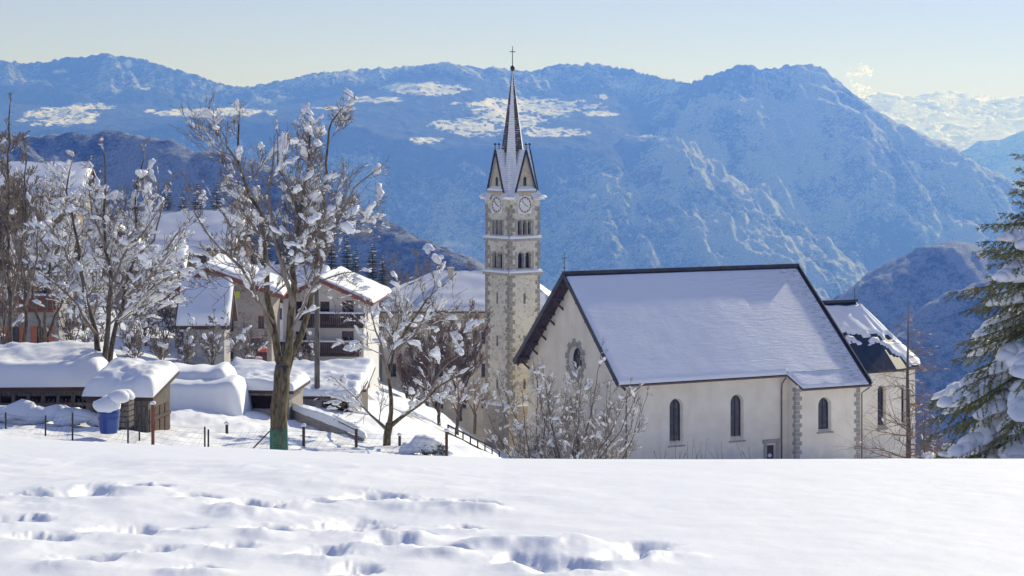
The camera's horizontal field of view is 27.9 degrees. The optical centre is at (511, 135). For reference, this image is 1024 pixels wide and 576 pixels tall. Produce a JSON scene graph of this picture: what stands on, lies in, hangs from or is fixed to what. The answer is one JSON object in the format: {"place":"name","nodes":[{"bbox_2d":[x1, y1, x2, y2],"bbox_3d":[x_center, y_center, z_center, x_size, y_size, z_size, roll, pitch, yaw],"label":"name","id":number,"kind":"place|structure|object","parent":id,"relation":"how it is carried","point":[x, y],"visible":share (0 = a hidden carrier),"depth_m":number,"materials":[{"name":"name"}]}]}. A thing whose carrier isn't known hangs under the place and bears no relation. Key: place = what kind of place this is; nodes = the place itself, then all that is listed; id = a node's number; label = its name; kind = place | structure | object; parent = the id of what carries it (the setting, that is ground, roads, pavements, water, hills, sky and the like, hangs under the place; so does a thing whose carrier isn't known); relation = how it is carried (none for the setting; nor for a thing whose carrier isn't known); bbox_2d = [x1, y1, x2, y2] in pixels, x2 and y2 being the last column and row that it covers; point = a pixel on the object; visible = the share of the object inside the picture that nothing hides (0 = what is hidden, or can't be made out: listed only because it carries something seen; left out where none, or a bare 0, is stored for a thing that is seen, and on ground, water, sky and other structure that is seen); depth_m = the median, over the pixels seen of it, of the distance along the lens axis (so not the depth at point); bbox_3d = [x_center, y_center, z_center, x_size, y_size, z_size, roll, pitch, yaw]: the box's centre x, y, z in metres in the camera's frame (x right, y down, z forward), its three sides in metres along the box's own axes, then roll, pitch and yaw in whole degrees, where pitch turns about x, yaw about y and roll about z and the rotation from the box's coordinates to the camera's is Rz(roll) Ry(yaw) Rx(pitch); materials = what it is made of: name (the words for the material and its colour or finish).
{"place":"outdoors","nodes":[
{"label":"outdoors","id":0,"kind":"place"},
{"bbox_2d":[0,130,484,287],"bbox_3d":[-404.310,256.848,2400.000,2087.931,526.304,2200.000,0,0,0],"label":"wooded hill","id":1,"kind":"structure","parent":0,"point":[124,154],"depth_m":2456.09,"materials":[{"name":"plant"}]},
{"bbox_2d":[368,395,449,434],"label":"road","id":2,"kind":"structure","parent":0,"point":[408,415],"depth_m":143.62,"materials":[{"name":"snow"}]},
{"bbox_2d":[0,258,1023,575],"bbox_3d":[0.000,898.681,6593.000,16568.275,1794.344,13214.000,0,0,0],"label":"ground","id":3,"kind":"structure","parent":0,"point":[114,504],"depth_m":14.64,"materials":[{"name":"snow"}]},
{"bbox_2d":[0,127,22,253],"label":"slim bare tree","id":4,"kind":"object","parent":3,"relation":"on","point":[2,140],"visible":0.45,"depth_m":98.52,"materials":[{"name":"grey plant"}]},
{"bbox_2d":[0,268,27,344],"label":"twiggy tree","id":5,"kind":"object","parent":3,"relation":"on","point":[20,317],"visible":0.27,"depth_m":125.05,"materials":[{"name":"grey plant"}]},
{"bbox_2d":[0,399,36,421],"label":"snow heap","id":6,"kind":"object","parent":3,"relation":"on","point":[23,408],"visible":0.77,"depth_m":80.61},
{"bbox_2d":[0,92,37,342],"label":"slim bare tree","id":7,"kind":"object","parent":3,"relation":"on","point":[6,222],"visible":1,"depth_m":92.12,"materials":[{"name":"brown plant"}]},
{"bbox_2d":[2,140,50,341],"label":"slim bare tree","id":8,"kind":"object","parent":3,"relation":"on","point":[26,284],"visible":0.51,"depth_m":95.97,"materials":[{"name":"brown plant"}]},
{"bbox_2d":[0,228,81,344],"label":"orange shuttered house","id":9,"kind":"structure","parent":3,"relation":"on","point":[32,335],"depth_m":142.35,"materials":[{"name":"paint"}]},
{"bbox_2d":[1,326,23,343],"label":"window","id":10,"kind":"structure","parent":9,"relation":"in","point":[17,332],"depth_m":142.27,"materials":[{"name":"brown wood"}]},
{"bbox_2d":[31,326,54,342],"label":"window","id":11,"kind":"structure","parent":9,"relation":"in","point":[34,329],"depth_m":142.37,"materials":[{"name":"brown wood"}]},
{"bbox_2d":[0,160,98,238],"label":"tall brown house","id":12,"kind":"structure","parent":3,"relation":"on","point":[80,172],"depth_m":203.56,"materials":[{"name":"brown wood"}]},
{"bbox_2d":[21,404,79,423],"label":"snow heap","id":13,"kind":"object","parent":3,"relation":"on","point":[36,414],"visible":0.52,"depth_m":80.52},
{"bbox_2d":[0,159,102,342],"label":"bare tree","id":14,"kind":"object","parent":3,"relation":"on","point":[52,268],"visible":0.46,"depth_m":103.32,"materials":[{"name":"grey plant"}]},
{"bbox_2d":[0,340,116,409],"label":"timber shed","id":15,"kind":"structure","parent":3,"relation":"on","point":[44,374],"depth_m":84.22,"materials":[{"name":"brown wood"}]},
{"bbox_2d":[46,287,94,340],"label":"twiggy tree","id":16,"kind":"object","parent":3,"relation":"on","point":[72,317],"visible":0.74,"depth_m":124.83,"materials":[{"name":"grey plant"}]},
{"bbox_2d":[53,408,97,425],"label":"snow heap","id":17,"kind":"object","parent":3,"relation":"on","point":[58,418],"visible":0.76,"depth_m":79.58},
{"bbox_2d":[73,242,114,330],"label":"twiggy tree","id":18,"kind":"object","parent":3,"relation":"on","point":[101,303],"visible":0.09,"depth_m":159.76,"materials":[{"name":"grey plant"}]},
{"bbox_2d":[77,289,120,341],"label":"twiggy tree","id":19,"kind":"object","parent":3,"relation":"on","point":[90,336],"visible":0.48,"depth_m":111.82,"materials":[{"name":"grey plant"}]},
{"bbox_2d":[22,133,198,361],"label":"bare tree","id":20,"kind":"object","parent":3,"relation":"on","point":[93,220],"visible":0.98,"depth_m":85.74,"materials":[{"name":"grey plant"}]},
{"bbox_2d":[92,390,128,433],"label":"blue barrel","id":21,"kind":"object","parent":3,"relation":"on","point":[107,407],"visible":1,"depth_m":73.72,"materials":[{"name":"plastic"}]},
{"bbox_2d":[89,246,137,312],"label":"twiggy tree","id":22,"kind":"object","parent":3,"relation":"on","point":[113,294],"visible":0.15,"depth_m":175.12,"materials":[{"name":"grey plant"}]},
{"bbox_2d":[98,223,141,276],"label":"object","id":23,"kind":"structure","parent":3,"relation":"on","point":[121,231],"depth_m":205.05,"materials":[{"name":"grey wood"}]},
{"bbox_2d":[119,389,134,426],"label":"wooden crate","id":24,"kind":"object","parent":3,"relation":"on","point":[128,408],"visible":0.41,"depth_m":75.73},
{"bbox_2d":[82,357,178,432],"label":"wooden shed","id":25,"kind":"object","parent":3,"relation":"on","point":[146,383],"visible":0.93,"depth_m":80.07,"materials":[{"name":"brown wood"}]},
{"bbox_2d":[111,286,155,347],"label":"twiggy tree","id":26,"kind":"object","parent":3,"relation":"on","point":[122,332],"visible":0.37,"depth_m":139.83,"materials":[{"name":"grey plant"}]},
{"bbox_2d":[118,312,152,357],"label":"twiggy tree","id":27,"kind":"object","parent":3,"relation":"on","point":[131,350],"visible":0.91,"depth_m":111.87,"materials":[{"name":"grey plant"}]},
{"bbox_2d":[102,243,192,310],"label":"tan chalet","id":28,"kind":"object","parent":3,"relation":"on","point":[181,251],"visible":0.16,"depth_m":186.53,"materials":[{"name":"white wood"}]},
{"bbox_2d":[129,280,170,345],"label":"twiggy tree","id":29,"kind":"object","parent":3,"relation":"on","point":[155,323],"visible":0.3,"depth_m":149.82,"materials":[{"name":"grey plant"}]},
{"bbox_2d":[150,401,155,444],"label":"wooden post","id":30,"kind":"object","parent":3,"relation":"on","point":[152,403],"visible":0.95,"depth_m":73.95,"materials":[{"name":"red wood"}]},
{"bbox_2d":[141,311,173,360],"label":"twiggy tree","id":31,"kind":"object","parent":3,"relation":"on","point":[160,345],"visible":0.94,"depth_m":117.72,"materials":[{"name":"grey plant"}]},
{"bbox_2d":[144,268,185,341],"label":"twiggy tree","id":32,"kind":"object","parent":3,"relation":"on","point":[165,335],"visible":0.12,"depth_m":157.77,"materials":[{"name":"grey plant"}]},
{"bbox_2d":[163,184,173,210],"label":"distant spruce","id":33,"kind":"object","parent":3,"relation":"on","point":[167,203],"visible":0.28,"depth_m":263.85,"materials":[{"name":"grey plant"}]},
{"bbox_2d":[160,300,182,351],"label":"twiggy tree","id":34,"kind":"object","parent":3,"relation":"on","point":[169,317],"visible":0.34,"depth_m":149.60,"materials":[{"name":"grey plant"}]},
{"bbox_2d":[122,210,244,268],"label":"hillside house","id":35,"kind":"structure","parent":3,"relation":"on","point":[168,224],"depth_m":224.71,"materials":[{"name":"white wood"}]},
{"bbox_2d":[169,319,198,363],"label":"twiggy tree","id":36,"kind":"object","parent":3,"relation":"on","point":[188,350],"visible":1,"depth_m":115.80,"materials":[{"name":"grey plant"}]},
{"bbox_2d":[190,184,201,208],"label":"distant spruce","id":37,"kind":"object","parent":3,"relation":"on","point":[198,186],"visible":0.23,"depth_m":261.81,"materials":[{"name":"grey plant"}]},
{"bbox_2d":[175,277,237,364],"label":"plaster annex","id":38,"kind":"object","parent":3,"relation":"on","point":[202,307],"visible":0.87,"depth_m":140.09,"materials":[{"name":"concrete"}]},
{"bbox_2d":[187,309,233,364],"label":"twiggy tree","id":39,"kind":"object","parent":3,"relation":"on","point":[210,341],"visible":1,"depth_m":124.70,"materials":[{"name":"grey plant"}]},
{"bbox_2d":[170,361,252,415],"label":"buried woodstack","id":40,"kind":"object","parent":3,"relation":"on","point":[222,387],"visible":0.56,"depth_m":97.13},
{"bbox_2d":[209,183,221,209],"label":"distant spruce","id":41,"kind":"object","parent":3,"relation":"on","point":[217,201],"visible":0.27,"depth_m":269.87,"materials":[{"name":"grey plant"}]},
{"bbox_2d":[2,414,445,455],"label":"wire fence","id":42,"kind":"object","parent":3,"relation":"on","point":[223,437],"visible":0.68,"depth_m":74.97,"materials":[{"name":"metal"}]},
{"bbox_2d":[160,252,290,361],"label":"stone house","id":43,"kind":"structure","parent":3,"relation":"on","point":[246,305],"depth_m":152.29,"materials":[{"name":"brown wood"}]},
{"bbox_2d":[251,338,266,360],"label":"window","id":44,"kind":"structure","parent":43,"relation":"in","point":[253,340],"depth_m":152.48,"materials":[{"name":"red wood"}]},
{"bbox_2d":[257,316,264,329],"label":"window","id":45,"kind":"structure","parent":43,"relation":"in","point":[260,318],"depth_m":152.45,"materials":[{"name":"red wood"}]},
{"bbox_2d":[203,223,256,258],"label":"twiggy tree","id":46,"kind":"object","parent":3,"relation":"on","point":[229,245],"visible":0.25,"depth_m":209.83,"materials":[{"name":"grey plant"}]},
{"bbox_2d":[221,310,269,358],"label":"twiggy tree","id":47,"kind":"object","parent":3,"relation":"on","point":[250,353],"visible":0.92,"depth_m":134.85,"materials":[{"name":"grey plant"}]},
{"bbox_2d":[239,220,257,263],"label":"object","id":48,"kind":"structure","parent":3,"relation":"on","point":[249,236],"depth_m":242.88,"materials":[{"name":"wood"}]},
{"bbox_2d":[253,216,272,264],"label":"distant spruce","id":49,"kind":"object","parent":3,"relation":"on","point":[262,261],"visible":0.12,"depth_m":257.86,"materials":[{"name":"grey plant"}]},
{"bbox_2d":[253,428,286,449],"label":"tree guard","id":50,"kind":"object","parent":3,"relation":"on","point":[274,437],"visible":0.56,"depth_m":74.65,"materials":[{"name":"green"}]},
{"bbox_2d":[242,369,309,419],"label":"stone woodshed","id":51,"kind":"object","parent":3,"relation":"on","point":[260,383],"visible":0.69,"depth_m":100.22,"materials":[{"name":"white wood"}]},
{"bbox_2d":[167,87,393,449],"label":"bare tree","id":52,"kind":"object","parent":3,"relation":"on","point":[322,222],"visible":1,"depth_m":75.45,"materials":[{"name":"white plant"}]},
{"bbox_2d":[276,222,290,264],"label":"distant spruce","id":53,"kind":"object","parent":3,"relation":"on","point":[287,257],"visible":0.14,"depth_m":259.71,"materials":[{"name":"grey plant"}]},
{"bbox_2d":[252,264,329,339],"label":"white chalet","id":54,"kind":"object","parent":3,"relation":"on","point":[325,268],"visible":0.08,"depth_m":194.38,"materials":[{"name":"paint"}]},
{"bbox_2d":[231,357,374,409],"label":"garage row","id":55,"kind":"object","parent":3,"relation":"on","point":[242,367],"visible":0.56,"depth_m":123.39,"materials":[{"name":"white wood"}]},
{"bbox_2d":[294,325,314,360],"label":"twiggy tree","id":56,"kind":"object","parent":3,"relation":"on","point":[308,356],"visible":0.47,"depth_m":140.02,"materials":[{"name":"grey plant"}]},
{"bbox_2d":[313,264,319,407],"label":"utility pole","id":57,"kind":"object","parent":3,"relation":"on","point":[316,402],"visible":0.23,"depth_m":107.89,"materials":[{"name":"wood"}]},
{"bbox_2d":[292,403,366,440],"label":"terrace wall","id":58,"kind":"structure","parent":3,"relation":"on","point":[322,421],"depth_m":96.60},
{"bbox_2d":[325,243,339,269],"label":"distant spruce","id":59,"kind":"object","parent":3,"relation":"on","point":[330,254],"visible":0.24,"depth_m":231.83,"materials":[{"name":"grey plant"}]},
{"bbox_2d":[303,371,367,414],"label":"concrete garage","id":60,"kind":"structure","parent":3,"relation":"on","point":[356,380],"depth_m":108.56,"materials":[{"name":"white wood"}]},
{"bbox_2d":[280,266,391,391],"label":"house","id":61,"kind":"structure","parent":3,"relation":"on","point":[331,329],"depth_m":164.74,"materials":[{"name":"paint"}]},
{"bbox_2d":[296,301,306,320],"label":"balcony door","id":62,"kind":"structure","parent":61,"relation":"in","point":[299,303],"depth_m":165.08,"materials":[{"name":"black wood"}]},
{"bbox_2d":[320,302,328,311],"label":"balcony door","id":63,"kind":"structure","parent":61,"relation":"in","point":[324,307],"depth_m":164.95,"materials":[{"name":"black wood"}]},
{"bbox_2d":[342,300,353,311],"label":"balcony door","id":64,"kind":"structure","parent":61,"relation":"in","point":[347,307],"depth_m":164.79,"materials":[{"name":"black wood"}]},
{"bbox_2d":[342,331,353,340],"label":"balcony door","id":65,"kind":"structure","parent":61,"relation":"in","point":[344,333],"depth_m":164.79,"materials":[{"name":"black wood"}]},
{"bbox_2d":[332,415,359,429],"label":"wooden rail","id":66,"kind":"object","parent":3,"relation":"on","point":[345,422],"visible":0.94,"depth_m":90.98,"materials":[{"name":"wood"}]},
{"bbox_2d":[339,237,356,271],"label":"distant spruce","id":67,"kind":"object","parent":3,"relation":"on","point":[348,259],"visible":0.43,"depth_m":224.86,"materials":[{"name":"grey plant"}]},
{"bbox_2d":[351,250,360,274],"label":"distant spruce","id":68,"kind":"object","parent":3,"relation":"on","point":[356,266],"visible":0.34,"depth_m":239.88,"materials":[{"name":"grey plant"}]},
{"bbox_2d":[363,243,387,314],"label":"distant spruce","id":69,"kind":"object","parent":3,"relation":"on","point":[371,275],"visible":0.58,"depth_m":234.84,"materials":[{"name":"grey plant"}]},
{"bbox_2d":[377,254,391,289],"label":"distant spruce","id":70,"kind":"object","parent":3,"relation":"on","point":[382,280],"visible":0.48,"depth_m":244.85,"materials":[{"name":"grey plant"}]},
{"bbox_2d":[379,303,394,348],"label":"twiggy tree","id":71,"kind":"object","parent":3,"relation":"on","point":[380,328],"visible":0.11,"depth_m":184.46,"materials":[{"name":"grey plant"}]},
{"bbox_2d":[312,243,484,445],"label":"apple tree","id":72,"kind":"object","parent":3,"relation":"on","point":[381,342],"visible":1,"depth_m":89.40,"materials":[{"name":"grey plant"}]},
{"bbox_2d":[384,260,425,283],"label":"distant bare tree","id":73,"kind":"object","parent":3,"relation":"on","point":[403,273],"visible":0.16,"depth_m":280.12,"materials":[{"name":"grey plant"}]},
{"bbox_2d":[387,323,435,399],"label":"birch tree","id":74,"kind":"object","parent":3,"relation":"on","point":[403,373],"visible":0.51,"depth_m":214.59,"materials":[{"name":"brown plant"}]},
{"bbox_2d":[384,248,438,284],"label":"distant bare tree","id":75,"kind":"object","parent":3,"relation":"on","point":[417,270],"visible":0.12,"depth_m":274.21,"materials":[{"name":"grey plant"}]},
{"bbox_2d":[398,435,453,455],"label":"snowy bush","id":76,"kind":"object","parent":3,"relation":"on","point":[434,445],"visible":0.73,"depth_m":85.57,"materials":[{"name":"snow"}]},
{"bbox_2d":[394,302,458,406],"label":"birch tree","id":77,"kind":"object","parent":3,"relation":"on","point":[425,361],"visible":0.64,"depth_m":204.78,"materials":[{"name":"brown plant"}]},
{"bbox_2d":[416,373,453,425],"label":"pollarded tree","id":78,"kind":"object","parent":3,"relation":"on","point":[447,389],"visible":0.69,"depth_m":149.91,"materials":[{"name":"grey plant"}]},
{"bbox_2d":[444,428,449,455],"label":"wooden post","id":79,"kind":"object","parent":3,"relation":"on","point":[446,430],"visible":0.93,"depth_m":83.96,"materials":[{"name":"brown wood"}]},
{"bbox_2d":[424,299,493,420],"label":"birch tree","id":80,"kind":"object","parent":3,"relation":"on","point":[460,361],"visible":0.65,"depth_m":207.55,"materials":[{"name":"brown plant"}]},
{"bbox_2d":[444,374,474,434],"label":"pollarded tree","id":81,"kind":"object","parent":3,"relation":"on","point":[463,396],"visible":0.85,"depth_m":151.90,"materials":[{"name":"grey plant"}]},
{"bbox_2d":[379,267,550,440],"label":"rectory","id":82,"kind":"structure","parent":3,"relation":"on","point":[472,283],"depth_m":243.00,"materials":[{"name":"beige"}]},
{"bbox_2d":[447,424,499,456],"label":"road railing","id":83,"kind":"object","parent":3,"relation":"on","point":[477,440],"visible":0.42,"depth_m":139.18,"materials":[{"name":"metal"}]},
{"bbox_2d":[455,375,495,433],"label":"pollarded tree","id":84,"kind":"object","parent":3,"relation":"on","point":[484,386],"visible":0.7,"depth_m":159.93,"materials":[{"name":"grey plant"}]},
{"bbox_2d":[479,46,546,452],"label":"bell tower","id":85,"kind":"structure","parent":3,"relation":"on","point":[512,196],"depth_m":224.48,"materials":[{"name":"stone"}]},
{"bbox_2d":[475,357,583,458],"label":"bush","id":86,"kind":"object","parent":3,"relation":"on","point":[519,434],"visible":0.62,"depth_m":157.49,"materials":[{"name":"grey plant"}]},
{"bbox_2d":[496,337,643,458],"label":"bush","id":87,"kind":"object","parent":3,"relation":"on","point":[551,419],"visible":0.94,"depth_m":155.22,"materials":[{"name":"grey plant"}]},
{"bbox_2d":[557,379,652,458],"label":"bush","id":88,"kind":"object","parent":3,"relation":"on","point":[632,433],"visible":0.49,"depth_m":159.29,"materials":[{"name":"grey plant"}]},
{"bbox_2d":[513,253,920,458],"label":"church","id":89,"kind":"structure","parent":3,"relation":"on","point":[771,361],"depth_m":208.94,"materials":[{"name":"paint"}]},
{"bbox_2d":[565,338,585,382],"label":"round window","id":90,"kind":"structure","parent":89,"relation":"in","point":[576,357],"depth_m":209.90,"materials":[{"name":"stone"}]},
{"bbox_2d":[668,400,685,446],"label":"window","id":91,"kind":"structure","parent":89,"relation":"in","point":[674,405],"depth_m":202.85,"materials":[{"name":"glass"}]},
{"bbox_2d":[729,396,745,442],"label":"window","id":92,"kind":"structure","parent":89,"relation":"in","point":[735,401],"depth_m":205.99,"materials":[{"name":"glass"}]},
{"bbox_2d":[762,439,780,458],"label":"door","id":93,"kind":"structure","parent":89,"relation":"in","point":[768,449],"depth_m":207.61,"materials":[{"name":"stone"}]},
{"bbox_2d":[817,398,833,433],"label":"window","id":94,"kind":"structure","parent":89,"relation":"in","point":[823,404],"depth_m":208.93,"materials":[{"name":"glass"}]},
{"bbox_2d":[877,386,887,429],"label":"window","id":95,"kind":"structure","parent":89,"relation":"in","point":[880,393],"depth_m":219.17,"materials":[{"name":"glass"}]},
{"bbox_2d":[829,305,973,458],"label":"larch","id":96,"kind":"object","parent":3,"relation":"on","point":[908,422],"visible":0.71,"depth_m":164.96,"materials":[{"name":"brown plant"}]},
{"bbox_2d":[885,407,950,458],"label":"larch","id":97,"kind":"object","parent":3,"relation":"on","point":[932,450],"visible":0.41,"depth_m":150.04,"materials":[{"name":"brown plant"}]},
{"bbox_2d":[917,452,938,458],"bbox_3d":[11.716,9.592,58.019,1.569,1.376,1.704,0,0,0],"label":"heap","id":98,"kind":"object","parent":3,"relation":"on","point":[927,455],"visible":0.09,"depth_m":57.88,"materials":[{"name":"white"}]},
{"bbox_2d":[933,443,954,458],"bbox_3d":[12.025,9.321,55.992,2.586,1.940,2.710,0,0,0],"label":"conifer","id":99,"kind":"object","parent":3,"relation":"on","point":[943,453],"visible":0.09,"depth_m":55.87,"materials":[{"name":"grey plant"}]},
{"bbox_2d":[918,153,1023,458],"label":"spruce","id":100,"kind":"object","parent":3,"relation":"on","point":[996,388],"visible":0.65,"depth_m":49.38,"materials":[{"name":"green plant"}]},
{"bbox_2d":[0,53,1023,299],"bbox_3d":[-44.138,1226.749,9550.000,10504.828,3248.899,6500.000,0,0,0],"label":"mountain range","id":101,"kind":"structure","parent":0,"point":[828,183],"depth_m":8265.21,"materials":[{"name":"stone"}]},
{"bbox_2d":[0,0,1023,97],"label":"sky","id":102,"kind":"structure","parent":0,"point":[910,47],"materials":[{"name":"blue"}]},
{"bbox_2d":[846,63,874,99],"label":"cloud","id":103,"kind":"structure","parent":0,"point":[869,72],"depth_m":25998.19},
{"bbox_2d":[831,240,1019,458],"bbox_3d":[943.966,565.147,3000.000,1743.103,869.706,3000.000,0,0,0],"label":"wooded knoll","id":104,"kind":"structure","parent":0,"point":[923,280],"depth_m":2951.83,"materials":[{"name":"plant"}]},
{"bbox_2d":[859,91,1023,151],"bbox_3d":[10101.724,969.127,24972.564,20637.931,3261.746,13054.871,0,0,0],"label":"mountain","id":105,"kind":"structure","parent":0,"point":[960,121],"depth_m":25460.74,"materials":[{"name":"snow"}]},
{"bbox_2d":[960,131,1023,184],"bbox_3d":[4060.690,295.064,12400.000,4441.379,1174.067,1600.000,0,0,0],"label":"mountain","id":106,"kind":"structure","parent":0,"point":[991,155],"depth_m":12428.47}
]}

